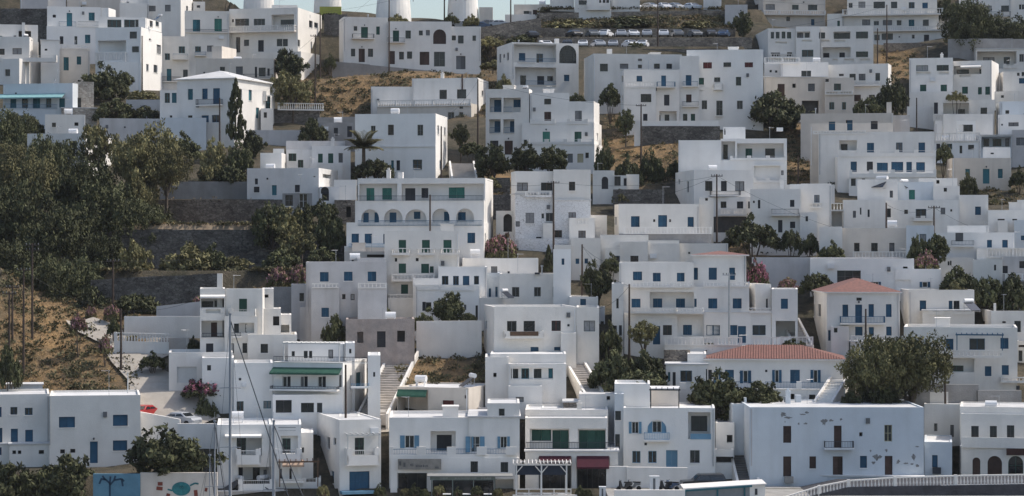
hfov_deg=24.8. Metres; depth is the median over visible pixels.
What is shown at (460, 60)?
door
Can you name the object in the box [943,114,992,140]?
retaining wall
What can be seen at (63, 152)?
tree
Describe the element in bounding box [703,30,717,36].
parked car
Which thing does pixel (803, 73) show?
window
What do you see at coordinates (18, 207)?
tree
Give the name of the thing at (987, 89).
window
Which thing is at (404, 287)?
door
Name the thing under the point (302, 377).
window
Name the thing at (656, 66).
window
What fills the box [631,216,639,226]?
window
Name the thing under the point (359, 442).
window
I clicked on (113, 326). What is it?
bush
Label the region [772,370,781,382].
window
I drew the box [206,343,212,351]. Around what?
window
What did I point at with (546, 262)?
cypress tree
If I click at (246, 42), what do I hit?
window
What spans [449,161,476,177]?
stairs
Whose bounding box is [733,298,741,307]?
window
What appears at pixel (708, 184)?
window
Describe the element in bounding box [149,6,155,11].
window
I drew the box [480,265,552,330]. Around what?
house
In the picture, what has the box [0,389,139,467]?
house
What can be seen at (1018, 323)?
window
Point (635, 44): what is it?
bush
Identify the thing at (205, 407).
bush
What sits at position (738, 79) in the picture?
window
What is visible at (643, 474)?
retaining wall
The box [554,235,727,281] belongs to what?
house
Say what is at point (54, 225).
tree
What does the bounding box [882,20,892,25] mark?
window
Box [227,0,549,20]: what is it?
sky
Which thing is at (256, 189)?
window
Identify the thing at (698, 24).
bush
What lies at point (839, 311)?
house
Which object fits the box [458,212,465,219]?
window
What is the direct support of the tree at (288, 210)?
on the terrain at (244, 278)
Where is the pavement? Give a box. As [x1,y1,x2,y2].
[381,425,388,431]
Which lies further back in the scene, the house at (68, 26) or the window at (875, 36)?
the window at (875, 36)
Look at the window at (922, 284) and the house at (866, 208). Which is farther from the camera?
the house at (866, 208)
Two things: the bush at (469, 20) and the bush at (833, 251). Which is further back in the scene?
the bush at (469, 20)
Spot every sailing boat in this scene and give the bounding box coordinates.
[200,454,218,495]
[203,420,225,495]
[217,313,288,495]
[262,420,302,495]
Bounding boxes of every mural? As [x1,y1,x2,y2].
[99,476,124,495]
[156,482,207,495]
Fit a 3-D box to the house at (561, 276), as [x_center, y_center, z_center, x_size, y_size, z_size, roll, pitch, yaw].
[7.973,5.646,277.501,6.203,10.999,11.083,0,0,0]
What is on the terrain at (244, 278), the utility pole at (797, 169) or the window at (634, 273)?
the utility pole at (797, 169)
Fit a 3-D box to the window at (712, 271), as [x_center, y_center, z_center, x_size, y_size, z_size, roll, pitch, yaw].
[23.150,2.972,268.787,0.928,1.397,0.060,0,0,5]
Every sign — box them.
[398,459,440,469]
[1006,448,1023,454]
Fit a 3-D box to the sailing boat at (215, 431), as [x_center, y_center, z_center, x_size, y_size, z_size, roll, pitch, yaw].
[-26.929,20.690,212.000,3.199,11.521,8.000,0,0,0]
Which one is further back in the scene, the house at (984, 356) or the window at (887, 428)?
the house at (984, 356)
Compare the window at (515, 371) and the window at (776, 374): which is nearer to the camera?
the window at (515, 371)
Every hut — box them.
[6,382,43,388]
[334,185,355,223]
[479,7,492,21]
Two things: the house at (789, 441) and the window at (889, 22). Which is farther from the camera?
the window at (889, 22)
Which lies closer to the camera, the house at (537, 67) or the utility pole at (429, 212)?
the utility pole at (429, 212)
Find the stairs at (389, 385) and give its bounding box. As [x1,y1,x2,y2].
[358,350,418,428]
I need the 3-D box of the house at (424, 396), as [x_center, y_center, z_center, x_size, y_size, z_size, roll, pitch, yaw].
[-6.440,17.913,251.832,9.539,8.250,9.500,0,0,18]
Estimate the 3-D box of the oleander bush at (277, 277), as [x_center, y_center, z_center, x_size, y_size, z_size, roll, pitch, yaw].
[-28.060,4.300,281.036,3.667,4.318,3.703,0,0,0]
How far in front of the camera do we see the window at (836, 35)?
403.12 m
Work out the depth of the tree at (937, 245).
283.80 m
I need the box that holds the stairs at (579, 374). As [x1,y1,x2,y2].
[568,362,603,398]
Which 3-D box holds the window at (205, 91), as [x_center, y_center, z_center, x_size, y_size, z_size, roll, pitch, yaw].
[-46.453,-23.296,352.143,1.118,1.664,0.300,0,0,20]
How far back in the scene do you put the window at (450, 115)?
368.21 m
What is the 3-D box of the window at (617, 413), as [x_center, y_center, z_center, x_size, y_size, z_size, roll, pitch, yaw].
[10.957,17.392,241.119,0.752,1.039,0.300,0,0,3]
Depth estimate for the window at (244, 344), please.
256.36 m
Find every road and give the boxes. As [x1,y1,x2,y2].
[66,317,220,422]
[606,486,1023,495]
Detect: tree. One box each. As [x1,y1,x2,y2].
[0,105,36,156]
[0,141,27,184]
[0,145,58,209]
[0,178,59,245]
[0,236,56,276]
[0,460,54,495]
[11,262,57,289]
[15,200,98,263]
[19,451,95,495]
[23,133,88,193]
[33,254,107,297]
[40,287,80,301]
[50,146,116,224]
[69,179,149,240]
[72,227,123,268]
[79,123,122,170]
[109,117,183,199]
[115,70,134,87]
[118,238,154,270]
[123,173,159,206]
[123,422,228,475]
[125,197,175,244]
[142,141,194,223]
[199,137,231,167]
[225,77,246,148]
[227,138,253,180]
[242,129,267,157]
[250,199,293,251]
[270,69,317,123]
[272,206,312,238]
[274,47,309,76]
[275,222,316,256]
[289,202,316,264]
[315,203,345,261]
[344,130,383,177]
[425,291,464,320]
[448,123,469,162]
[474,141,515,177]
[510,141,540,170]
[536,144,568,170]
[543,244,552,272]
[579,258,615,306]
[594,136,614,169]
[615,108,634,146]
[627,319,659,349]
[639,147,670,181]
[686,367,745,432]
[721,212,781,266]
[722,380,782,403]
[727,11,753,36]
[747,88,814,132]
[834,332,920,401]
[854,329,954,403]
[871,73,909,114]
[906,235,927,268]
[925,233,950,263]
[937,0,951,21]
[937,0,1003,50]
[980,12,1023,38]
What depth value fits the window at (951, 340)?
255.42 m
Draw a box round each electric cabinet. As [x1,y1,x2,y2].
[599,486,605,495]
[649,476,659,489]
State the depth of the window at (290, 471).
236.06 m
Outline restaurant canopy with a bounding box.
[427,473,512,495]
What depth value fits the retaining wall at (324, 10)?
424.00 m
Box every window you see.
[0,49,4,54]
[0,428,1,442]
[4,69,9,76]
[10,407,17,415]
[11,99,15,107]
[12,48,21,54]
[22,98,27,107]
[24,408,32,415]
[33,98,39,107]
[46,98,50,107]
[58,417,74,428]
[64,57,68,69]
[77,56,80,64]
[85,35,90,43]
[89,13,94,20]
[107,20,120,27]
[112,415,127,426]
[112,440,126,451]
[124,20,134,26]
[130,32,136,38]
[131,46,138,52]
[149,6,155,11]
[164,5,170,11]
[165,53,169,59]
[165,93,169,102]
[172,93,176,102]
[178,46,184,53]
[183,70,187,76]
[188,89,192,99]
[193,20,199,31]
[195,46,200,51]
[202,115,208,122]
[202,301,212,306]
[203,89,207,98]
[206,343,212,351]
[207,46,211,51]
[211,115,218,122]
[233,324,238,333]
[235,19,248,26]
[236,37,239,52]
[236,67,242,75]
[237,401,243,410]
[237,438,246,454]
[239,467,242,475]
[243,343,246,352]
[244,40,248,45]
[253,19,264,25]
[253,187,259,192]
[253,467,259,478]
[259,68,265,76]
[260,344,268,353]
[263,401,270,408]
[266,96,269,107]
[271,185,276,195]
[275,400,291,413]
[276,39,282,46]
[280,19,293,26]
[282,438,290,452]
[283,39,287,46]
[283,376,286,385]
[285,195,293,206]
[288,153,296,161]
[288,376,290,385]
[289,468,291,478]
[294,185,299,192]
[298,160,302,167]
[299,194,307,207]
[299,293,303,300]
[301,376,303,385]
[301,403,314,412]
[305,376,307,385]
[317,403,321,412]
[318,376,321,386]
[320,272,328,281]
[321,308,329,317]
[323,376,325,386]
[328,350,332,357]
[339,375,341,386]
[343,272,352,281]
[350,49,355,56]
[352,234,358,242]
[355,438,363,454]
[365,234,372,243]
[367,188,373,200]
[367,272,376,281]
[368,49,372,56]
[376,27,379,34]
[382,188,391,199]
[387,125,393,135]
[397,160,399,169]
[398,473,426,487]
[399,52,403,59]
[400,435,418,448]
[405,31,410,38]
[407,51,411,58]
[413,160,421,169]
[413,212,419,219]
[418,125,423,135]
[421,188,427,198]
[422,302,425,310]
[433,29,445,43]
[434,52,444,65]
[439,90,446,99]
[442,276,447,284]
[443,400,453,404]
[444,212,448,219]
[448,112,453,118]
[448,187,464,198]
[453,276,458,284]
[457,89,465,98]
[458,36,463,43]
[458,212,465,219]
[466,437,484,452]
[467,233,475,243]
[470,461,478,472]
[473,276,479,284]
[491,266,496,272]
[495,287,497,296]
[498,437,509,448]
[499,409,504,415]
[500,462,508,472]
[507,321,515,331]
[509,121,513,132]
[511,369,518,378]
[512,287,518,296]
[513,100,520,107]
[516,397,523,402]
[517,183,527,190]
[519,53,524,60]
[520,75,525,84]
[521,368,528,378]
[524,321,534,330]
[525,213,534,223]
[531,347,537,351]
[531,430,551,441]
[534,287,540,296]
[534,369,541,378]
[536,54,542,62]
[539,463,570,487]
[541,183,551,190]
[544,99,551,104]
[545,213,552,221]
[547,76,553,81]
[548,368,552,377]
[551,321,561,331]
[555,230,561,237]
[559,45,575,63]
[563,75,569,81]
[569,182,574,190]
[569,212,575,217]
[577,469,605,487]
[578,231,585,237]
[579,0,586,4]
[582,469,592,487]
[584,321,594,330]
[599,64,607,71]
[614,176,620,185]
[614,411,621,420]
[615,434,619,448]
[619,325,621,335]
[620,64,627,68]
[629,422,641,433]
[630,256,637,261]
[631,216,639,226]
[631,299,639,307]
[632,272,642,280]
[632,451,640,463]
[636,76,641,81]
[640,94,651,102]
[647,451,656,463]
[648,421,665,432]
[653,273,660,280]
[653,298,661,307]
[654,64,659,68]
[662,325,671,335]
[666,64,671,68]
[676,298,684,307]
[677,273,684,280]
[680,371,691,381]
[682,325,692,335]
[688,217,693,226]
[689,450,699,463]
[690,416,707,431]
[694,268,697,279]
[699,78,703,84]
[701,100,707,109]
[703,62,711,68]
[705,181,711,190]
[706,325,719,334]
[708,298,716,307]
[714,77,719,81]
[716,101,722,114]
[721,201,725,207]
[723,62,730,66]
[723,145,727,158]
[729,268,735,280]
[730,325,737,335]
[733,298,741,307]
[735,181,743,190]
[736,77,740,85]
[736,101,742,109]
[737,201,742,207]
[740,371,750,382]
[744,62,753,67]
[746,148,751,157]
[752,325,765,335]
[765,148,774,157]
[766,4,774,9]
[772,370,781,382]
[778,220,781,231]
[781,299,787,308]
[783,426,790,442]
[789,222,795,228]
[792,5,798,9]
[797,33,802,37]
[801,71,810,75]
[802,50,812,56]
[808,5,817,10]
[808,84,814,91]
[809,456,815,467]
[810,370,820,382]
[814,195,819,202]
[823,53,828,57]
[829,102,833,109]
[834,33,849,38]
[834,84,840,90]
[837,270,860,281]
[841,144,847,149]
[842,102,845,109]
[842,305,847,317]
[850,74,855,80]
[851,179,855,185]
[854,95,860,101]
[854,243,859,250]
[856,32,868,38]
[856,51,867,57]
[858,2,864,7]
[858,74,865,80]
[859,456,867,468]
[862,20,870,25]
[868,304,874,317]
[869,327,873,335]
[871,243,877,250]
[873,2,884,8]
[874,35,879,40]
[875,73,879,80]
[877,163,887,171]
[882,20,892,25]
[882,33,892,39]
[884,425,891,440]
[885,304,892,317]
[886,327,890,335]
[887,208,890,216]
[889,243,893,250]
[891,2,897,8]
[891,162,902,171]
[896,143,902,152]
[908,2,914,8]
[908,190,915,199]
[916,65,928,71]
[916,162,924,171]
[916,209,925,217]
[920,85,926,91]
[920,234,925,240]
[920,282,929,287]
[920,300,925,310]
[922,3,927,7]
[923,20,928,25]
[931,455,937,467]
[934,103,937,113]
[937,65,948,70]
[940,85,946,91]
[946,339,952,349]
[950,425,953,436]
[951,365,962,371]
[954,301,958,308]
[957,69,968,73]
[958,109,964,113]
[962,87,967,93]
[962,125,972,131]
[969,338,984,349]
[971,426,978,436]
[975,207,980,215]
[977,87,981,94]
[981,108,986,113]
[983,57,993,60]
[983,139,989,146]
[984,366,991,376]
[985,87,989,94]
[987,240,991,247]
[990,426,996,436]
[992,139,1001,146]
[997,169,1002,178]
[1000,338,1008,349]
[1001,6,1008,10]
[1001,365,1009,375]
[1002,240,1007,247]
[1002,266,1007,273]
[1004,57,1009,64]
[1005,139,1009,146]
[1007,425,1013,437]
[1008,122,1018,126]
[1008,456,1022,475]
[1014,321,1021,332]
[1016,138,1023,145]
[1019,54,1023,61]
[1019,78,1023,83]
[1019,350,1021,360]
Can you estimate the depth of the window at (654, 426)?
240.42 m
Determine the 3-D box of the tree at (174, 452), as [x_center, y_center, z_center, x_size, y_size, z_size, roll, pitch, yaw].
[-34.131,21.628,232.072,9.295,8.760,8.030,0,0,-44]
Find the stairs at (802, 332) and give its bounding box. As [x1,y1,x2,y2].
[785,318,813,347]
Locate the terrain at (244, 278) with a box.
[0,0,1023,495]
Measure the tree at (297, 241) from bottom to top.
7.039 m
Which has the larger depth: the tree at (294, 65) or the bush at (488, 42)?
the bush at (488, 42)
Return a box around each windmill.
[243,0,273,8]
[314,0,341,12]
[376,0,410,20]
[447,0,478,19]
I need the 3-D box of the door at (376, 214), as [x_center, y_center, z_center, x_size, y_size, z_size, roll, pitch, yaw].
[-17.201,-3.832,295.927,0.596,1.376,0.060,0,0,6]
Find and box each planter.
[316,485,329,495]
[373,482,386,495]
[399,488,409,495]
[419,488,429,495]
[432,485,445,495]
[453,486,462,495]
[470,485,483,495]
[492,488,502,495]
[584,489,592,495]
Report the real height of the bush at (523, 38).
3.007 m
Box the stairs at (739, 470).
[731,455,758,480]
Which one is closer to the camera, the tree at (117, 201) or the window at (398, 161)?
the tree at (117, 201)
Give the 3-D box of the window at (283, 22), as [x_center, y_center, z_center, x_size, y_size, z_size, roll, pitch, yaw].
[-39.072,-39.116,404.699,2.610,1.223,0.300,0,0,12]
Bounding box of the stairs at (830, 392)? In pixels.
[813,376,847,402]
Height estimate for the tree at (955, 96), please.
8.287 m
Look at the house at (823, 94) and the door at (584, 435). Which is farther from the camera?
the house at (823, 94)
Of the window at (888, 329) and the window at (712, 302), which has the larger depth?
the window at (712, 302)
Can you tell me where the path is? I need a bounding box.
[122,224,268,229]
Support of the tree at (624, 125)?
on the terrain at (244, 278)
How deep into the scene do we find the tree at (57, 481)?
229.48 m
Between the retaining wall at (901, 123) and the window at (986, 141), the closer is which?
the window at (986, 141)
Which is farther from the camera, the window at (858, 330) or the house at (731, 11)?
the house at (731, 11)
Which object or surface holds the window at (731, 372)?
in the house at (792, 367)
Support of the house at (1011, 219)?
on the terrain at (244, 278)
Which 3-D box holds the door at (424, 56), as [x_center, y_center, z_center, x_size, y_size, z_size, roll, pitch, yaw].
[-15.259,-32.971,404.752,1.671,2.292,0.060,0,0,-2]
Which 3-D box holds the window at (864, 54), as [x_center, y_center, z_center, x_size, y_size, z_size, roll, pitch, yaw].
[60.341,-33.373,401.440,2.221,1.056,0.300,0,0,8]
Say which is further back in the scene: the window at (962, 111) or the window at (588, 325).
the window at (962, 111)
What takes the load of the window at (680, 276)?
in the house at (682, 305)
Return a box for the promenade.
[801,475,1023,495]
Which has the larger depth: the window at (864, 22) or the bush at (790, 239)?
the window at (864, 22)
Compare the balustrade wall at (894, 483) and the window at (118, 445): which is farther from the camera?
the window at (118, 445)
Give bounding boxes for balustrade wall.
[114,332,168,353]
[141,338,188,357]
[278,102,323,110]
[787,474,1023,495]
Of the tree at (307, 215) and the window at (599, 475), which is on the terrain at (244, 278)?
the tree at (307, 215)
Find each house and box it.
[0,22,59,84]
[0,69,96,129]
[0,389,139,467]
[20,0,47,8]
[27,125,111,175]
[45,99,205,149]
[47,6,115,63]
[48,0,119,16]
[60,40,89,82]
[95,17,161,91]
[120,0,192,35]
[160,71,274,146]
[162,11,228,89]
[193,0,204,10]
[196,46,277,96]
[200,274,296,361]
[202,341,379,433]
[217,411,320,495]
[229,0,321,79]
[247,157,338,205]
[260,149,285,167]
[286,133,350,179]
[291,253,386,341]
[317,410,380,495]
[320,111,354,151]
[339,14,480,73]
[344,168,492,265]
[344,235,384,261]
[346,312,414,367]
[355,102,446,184]
[371,71,487,119]
[385,224,458,316]
[389,396,520,492]
[396,375,486,410]
[413,266,486,340]
[462,249,537,273]
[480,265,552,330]
[484,304,598,376]
[485,351,565,418]
[486,85,531,166]
[496,169,594,251]
[497,39,578,96]
[505,0,549,21]
[522,86,601,173]
[524,395,618,487]
[542,390,614,442]
[550,0,573,11]
[553,249,604,323]
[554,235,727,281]
[574,0,639,18]
[584,45,681,113]
[593,170,638,203]
[612,251,812,358]
[614,198,713,242]
[614,380,733,478]
[621,56,698,135]
[665,344,844,401]
[675,165,752,241]
[678,127,786,188]
[687,43,762,130]
[703,0,746,24]
[728,379,951,485]
[750,180,830,256]
[754,0,825,28]
[756,19,872,64]
[763,76,853,121]
[764,57,890,104]
[801,102,892,160]
[810,123,936,195]
[810,258,940,296]
[812,278,902,364]
[819,217,905,256]
[827,0,947,44]
[831,178,987,232]
[900,278,974,325]
[904,309,1023,395]
[906,225,1013,282]
[909,46,998,110]
[924,392,960,445]
[933,100,993,134]
[934,115,1023,167]
[947,147,1010,190]
[959,0,1023,24]
[960,400,1023,476]
[973,38,1023,72]
[973,248,1023,293]
[981,294,1023,362]
[988,199,1023,247]
[995,60,1023,109]
[996,93,1023,134]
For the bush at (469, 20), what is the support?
on the terrain at (244, 278)
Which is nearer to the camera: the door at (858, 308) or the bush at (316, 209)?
the door at (858, 308)
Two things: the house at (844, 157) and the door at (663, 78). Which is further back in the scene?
the door at (663, 78)
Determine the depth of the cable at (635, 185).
294.96 m
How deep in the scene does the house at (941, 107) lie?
366.40 m
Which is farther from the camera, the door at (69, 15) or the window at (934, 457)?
the door at (69, 15)
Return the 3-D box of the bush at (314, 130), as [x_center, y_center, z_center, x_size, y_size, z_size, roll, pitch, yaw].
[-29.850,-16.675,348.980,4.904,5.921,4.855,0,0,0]
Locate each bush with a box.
[0,344,23,390]
[17,115,44,139]
[68,313,87,356]
[74,285,111,308]
[78,61,129,100]
[85,306,97,318]
[91,98,135,120]
[97,333,112,366]
[103,304,119,320]
[106,317,119,340]
[113,293,160,315]
[126,90,159,99]
[130,105,159,118]
[138,350,167,372]
[158,240,214,270]
[178,130,201,164]
[180,378,220,397]
[186,335,199,348]
[192,295,199,301]
[193,388,219,421]
[196,162,221,181]
[202,242,230,270]
[215,164,246,183]
[221,255,255,270]
[261,248,303,267]
[265,266,291,287]
[289,263,305,283]
[297,117,328,140]
[305,246,339,265]
[311,195,338,219]
[320,313,345,341]
[323,52,336,76]
[351,158,395,179]
[390,13,407,20]
[414,312,433,330]
[444,12,459,25]
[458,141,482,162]
[459,312,476,320]
[462,14,479,25]
[479,59,496,73]
[481,36,504,61]
[485,232,517,257]
[487,176,501,187]
[495,73,511,88]
[505,34,535,43]
[546,19,593,27]
[569,93,585,100]
[574,485,585,495]
[586,349,635,391]
[595,16,654,28]
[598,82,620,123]
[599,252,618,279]
[599,319,622,357]
[611,193,629,202]
[614,151,645,185]
[614,369,665,385]
[627,42,644,47]
[628,349,668,385]
[666,159,677,176]
[676,20,717,29]
[746,257,770,283]
[777,276,798,292]
[780,229,801,256]
[782,338,805,345]
[798,233,818,256]
[798,271,833,298]
[818,239,845,256]
[840,389,863,403]
[852,97,886,112]
[861,380,902,403]
[914,249,939,268]
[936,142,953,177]
[939,265,975,289]
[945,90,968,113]
[945,280,966,289]
[959,172,978,194]
[971,275,1009,310]
[993,272,1023,310]
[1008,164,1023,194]
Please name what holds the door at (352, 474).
in the house at (351, 445)
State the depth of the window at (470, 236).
291.92 m
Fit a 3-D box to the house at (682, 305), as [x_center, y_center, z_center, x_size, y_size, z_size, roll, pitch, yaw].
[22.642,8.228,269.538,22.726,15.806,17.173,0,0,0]
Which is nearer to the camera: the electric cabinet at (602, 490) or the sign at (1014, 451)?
the electric cabinet at (602, 490)
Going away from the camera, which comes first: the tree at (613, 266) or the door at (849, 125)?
the tree at (613, 266)
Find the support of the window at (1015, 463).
in the house at (991, 431)
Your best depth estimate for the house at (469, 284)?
274.56 m
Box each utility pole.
[2,291,15,347]
[6,285,18,339]
[17,268,29,374]
[26,243,38,339]
[107,259,118,303]
[120,309,121,372]
[141,36,142,90]
[219,98,220,141]
[313,34,319,107]
[319,13,320,76]
[345,365,346,417]
[388,0,389,71]
[429,195,430,230]
[440,126,441,177]
[477,79,478,144]
[548,181,554,262]
[581,244,582,295]
[628,284,630,359]
[636,104,645,165]
[657,0,658,46]
[711,174,722,242]
[723,273,735,343]
[797,156,798,183]
[865,309,866,336]
[877,28,877,63]
[885,203,886,227]
[886,5,887,61]
[916,98,916,131]
[928,206,939,232]
[944,383,945,403]
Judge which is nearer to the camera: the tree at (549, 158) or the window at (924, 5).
the tree at (549, 158)
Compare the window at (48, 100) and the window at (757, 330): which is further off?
the window at (48, 100)
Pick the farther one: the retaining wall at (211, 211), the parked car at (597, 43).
the parked car at (597, 43)
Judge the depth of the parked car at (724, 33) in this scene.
412.49 m
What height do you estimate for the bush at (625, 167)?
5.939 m
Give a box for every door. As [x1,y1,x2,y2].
[11,429,17,441]
[25,430,32,441]
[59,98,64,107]
[67,13,71,25]
[90,441,97,462]
[167,69,170,80]
[177,367,196,382]
[211,322,218,336]
[213,88,219,103]
[214,19,221,30]
[239,299,246,311]
[258,40,263,51]
[318,154,322,162]
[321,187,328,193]
[328,153,332,162]
[339,153,342,162]
[347,126,351,136]
[350,472,368,489]
[356,372,359,388]
[359,49,364,61]
[361,27,367,36]
[363,213,368,221]
[375,212,378,221]
[377,331,385,346]
[390,51,394,63]
[390,212,395,221]
[393,31,398,41]
[399,240,405,252]
[399,264,405,272]
[401,284,407,293]
[405,188,414,200]
[420,52,428,64]
[421,264,428,272]
[422,240,429,252]
[437,435,451,450]
[443,240,450,252]
[456,56,464,68]
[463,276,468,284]
[490,141,497,149]
[494,100,500,110]
[495,121,500,131]
[505,141,512,154]
[537,76,543,83]
[543,132,549,141]
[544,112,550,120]
[552,430,568,447]
[568,154,572,162]
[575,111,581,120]
[575,132,581,141]
[577,154,582,162]
[579,430,595,447]
[580,299,585,304]
[596,430,604,447]
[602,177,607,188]
[653,326,659,343]
[658,215,666,226]
[661,76,665,85]
[664,95,668,105]
[666,450,677,466]
[673,372,675,385]
[686,75,691,85]
[686,94,691,100]
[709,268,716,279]
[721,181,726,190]
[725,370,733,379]
[738,326,745,342]
[778,84,784,96]
[783,456,790,476]
[790,370,799,382]
[828,330,830,340]
[829,123,834,129]
[833,456,842,474]
[834,426,840,446]
[847,123,852,129]
[851,162,856,171]
[855,305,861,321]
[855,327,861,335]
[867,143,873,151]
[867,162,872,170]
[871,123,877,128]
[885,456,891,474]
[906,162,911,171]
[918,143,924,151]
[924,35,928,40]
[955,233,962,240]
[973,457,979,474]
[983,169,988,183]
[988,456,1001,473]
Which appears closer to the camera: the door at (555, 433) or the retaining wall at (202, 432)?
the door at (555, 433)
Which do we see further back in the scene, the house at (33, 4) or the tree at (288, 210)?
the house at (33, 4)
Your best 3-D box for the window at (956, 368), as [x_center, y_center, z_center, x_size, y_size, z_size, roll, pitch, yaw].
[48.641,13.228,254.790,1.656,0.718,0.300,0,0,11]
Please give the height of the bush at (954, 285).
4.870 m
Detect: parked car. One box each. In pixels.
[140,405,157,413]
[166,411,201,422]
[453,20,463,25]
[467,22,489,26]
[482,19,493,23]
[489,20,507,25]
[525,31,538,37]
[562,40,572,43]
[565,30,582,36]
[578,40,587,46]
[585,30,599,36]
[590,40,605,46]
[599,29,613,36]
[608,40,618,46]
[615,29,626,36]
[621,40,636,46]
[627,30,639,36]
[636,40,648,46]
[641,3,659,8]
[642,29,651,36]
[658,3,671,8]
[659,29,668,36]
[669,2,683,8]
[669,29,683,36]
[679,473,726,486]
[684,3,701,8]
[686,30,702,36]
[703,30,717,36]
[718,30,730,36]
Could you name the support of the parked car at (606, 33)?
on the terrain at (244, 278)
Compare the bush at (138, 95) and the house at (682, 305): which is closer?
the house at (682, 305)
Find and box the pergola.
[513,459,570,494]
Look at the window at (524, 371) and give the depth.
251.16 m
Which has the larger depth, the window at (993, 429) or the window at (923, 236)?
the window at (923, 236)
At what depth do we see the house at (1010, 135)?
353.29 m
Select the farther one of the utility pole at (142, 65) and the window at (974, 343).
the utility pole at (142, 65)
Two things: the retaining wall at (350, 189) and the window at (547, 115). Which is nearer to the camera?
the retaining wall at (350, 189)
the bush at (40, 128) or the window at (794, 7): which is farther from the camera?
the window at (794, 7)
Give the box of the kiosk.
[680,479,765,495]
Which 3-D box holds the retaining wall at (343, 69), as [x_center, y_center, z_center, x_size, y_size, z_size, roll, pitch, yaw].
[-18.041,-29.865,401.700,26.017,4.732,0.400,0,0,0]
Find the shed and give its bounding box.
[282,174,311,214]
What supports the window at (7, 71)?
in the house at (21, 62)
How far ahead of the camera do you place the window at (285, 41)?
403.31 m
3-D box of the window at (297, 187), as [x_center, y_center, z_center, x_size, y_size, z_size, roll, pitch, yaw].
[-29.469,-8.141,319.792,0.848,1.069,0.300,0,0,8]
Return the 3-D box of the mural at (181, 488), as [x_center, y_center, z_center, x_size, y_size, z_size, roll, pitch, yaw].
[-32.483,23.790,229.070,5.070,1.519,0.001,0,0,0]
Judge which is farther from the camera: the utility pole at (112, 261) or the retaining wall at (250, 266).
the retaining wall at (250, 266)
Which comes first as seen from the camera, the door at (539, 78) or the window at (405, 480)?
the window at (405, 480)
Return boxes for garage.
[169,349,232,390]
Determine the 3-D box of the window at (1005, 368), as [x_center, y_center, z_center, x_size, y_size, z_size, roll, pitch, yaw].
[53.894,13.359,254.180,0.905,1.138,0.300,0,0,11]
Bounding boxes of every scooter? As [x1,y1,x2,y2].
[616,480,632,489]
[625,479,640,489]
[659,480,672,489]
[664,479,679,489]
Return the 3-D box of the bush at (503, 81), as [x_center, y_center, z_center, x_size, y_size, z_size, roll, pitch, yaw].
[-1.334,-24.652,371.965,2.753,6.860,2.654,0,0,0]
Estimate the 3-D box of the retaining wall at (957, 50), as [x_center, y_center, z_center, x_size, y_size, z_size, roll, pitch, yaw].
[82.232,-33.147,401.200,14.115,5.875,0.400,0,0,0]
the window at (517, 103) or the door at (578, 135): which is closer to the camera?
the door at (578, 135)
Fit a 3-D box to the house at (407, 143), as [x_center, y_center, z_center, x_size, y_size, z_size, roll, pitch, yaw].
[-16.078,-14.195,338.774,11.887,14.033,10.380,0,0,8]
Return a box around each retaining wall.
[0,8,46,43]
[91,273,218,312]
[93,474,139,495]
[99,229,342,268]
[124,316,199,337]
[126,100,159,118]
[140,412,180,441]
[140,472,217,495]
[154,200,281,223]
[156,302,199,315]
[160,181,246,199]
[177,423,216,448]
[208,264,305,269]
[246,130,299,145]
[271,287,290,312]
[274,108,319,124]
[318,117,354,125]
[320,7,340,15]
[324,14,347,35]
[332,62,464,77]
[334,180,355,199]
[416,321,481,358]
[481,18,540,38]
[488,178,509,193]
[493,194,510,218]
[513,495,576,495]
[537,37,751,48]
[539,10,724,20]
[541,28,734,36]
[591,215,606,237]
[606,466,627,487]
[613,189,664,214]
[614,490,684,495]
[627,467,687,487]
[634,121,718,145]
[642,126,719,145]
[644,49,738,52]
[664,350,689,374]
[752,257,906,288]
[785,185,834,202]
[883,43,940,51]
[893,115,909,131]
[907,107,933,129]
[912,384,978,406]
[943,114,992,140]
[948,39,1023,60]
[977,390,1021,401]
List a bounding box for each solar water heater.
[224,475,243,489]
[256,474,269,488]
[459,373,476,386]
[500,289,513,298]
[871,176,887,188]
[962,298,980,311]
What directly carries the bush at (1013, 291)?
on the terrain at (244, 278)
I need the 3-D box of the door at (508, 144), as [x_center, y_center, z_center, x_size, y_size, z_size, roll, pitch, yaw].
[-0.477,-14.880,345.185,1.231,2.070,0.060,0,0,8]
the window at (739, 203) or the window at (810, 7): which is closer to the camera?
the window at (739, 203)
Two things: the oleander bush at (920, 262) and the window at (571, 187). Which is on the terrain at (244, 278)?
the oleander bush at (920, 262)
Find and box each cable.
[481,81,619,104]
[562,176,712,185]
[721,178,830,226]
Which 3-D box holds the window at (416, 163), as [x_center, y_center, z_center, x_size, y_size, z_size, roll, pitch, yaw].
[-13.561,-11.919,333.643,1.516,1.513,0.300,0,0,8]
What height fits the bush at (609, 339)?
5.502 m
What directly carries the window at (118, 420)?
in the house at (42, 427)
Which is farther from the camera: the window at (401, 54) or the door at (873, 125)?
the window at (401, 54)
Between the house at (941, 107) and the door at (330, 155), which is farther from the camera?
the house at (941, 107)
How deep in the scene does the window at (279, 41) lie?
403.61 m

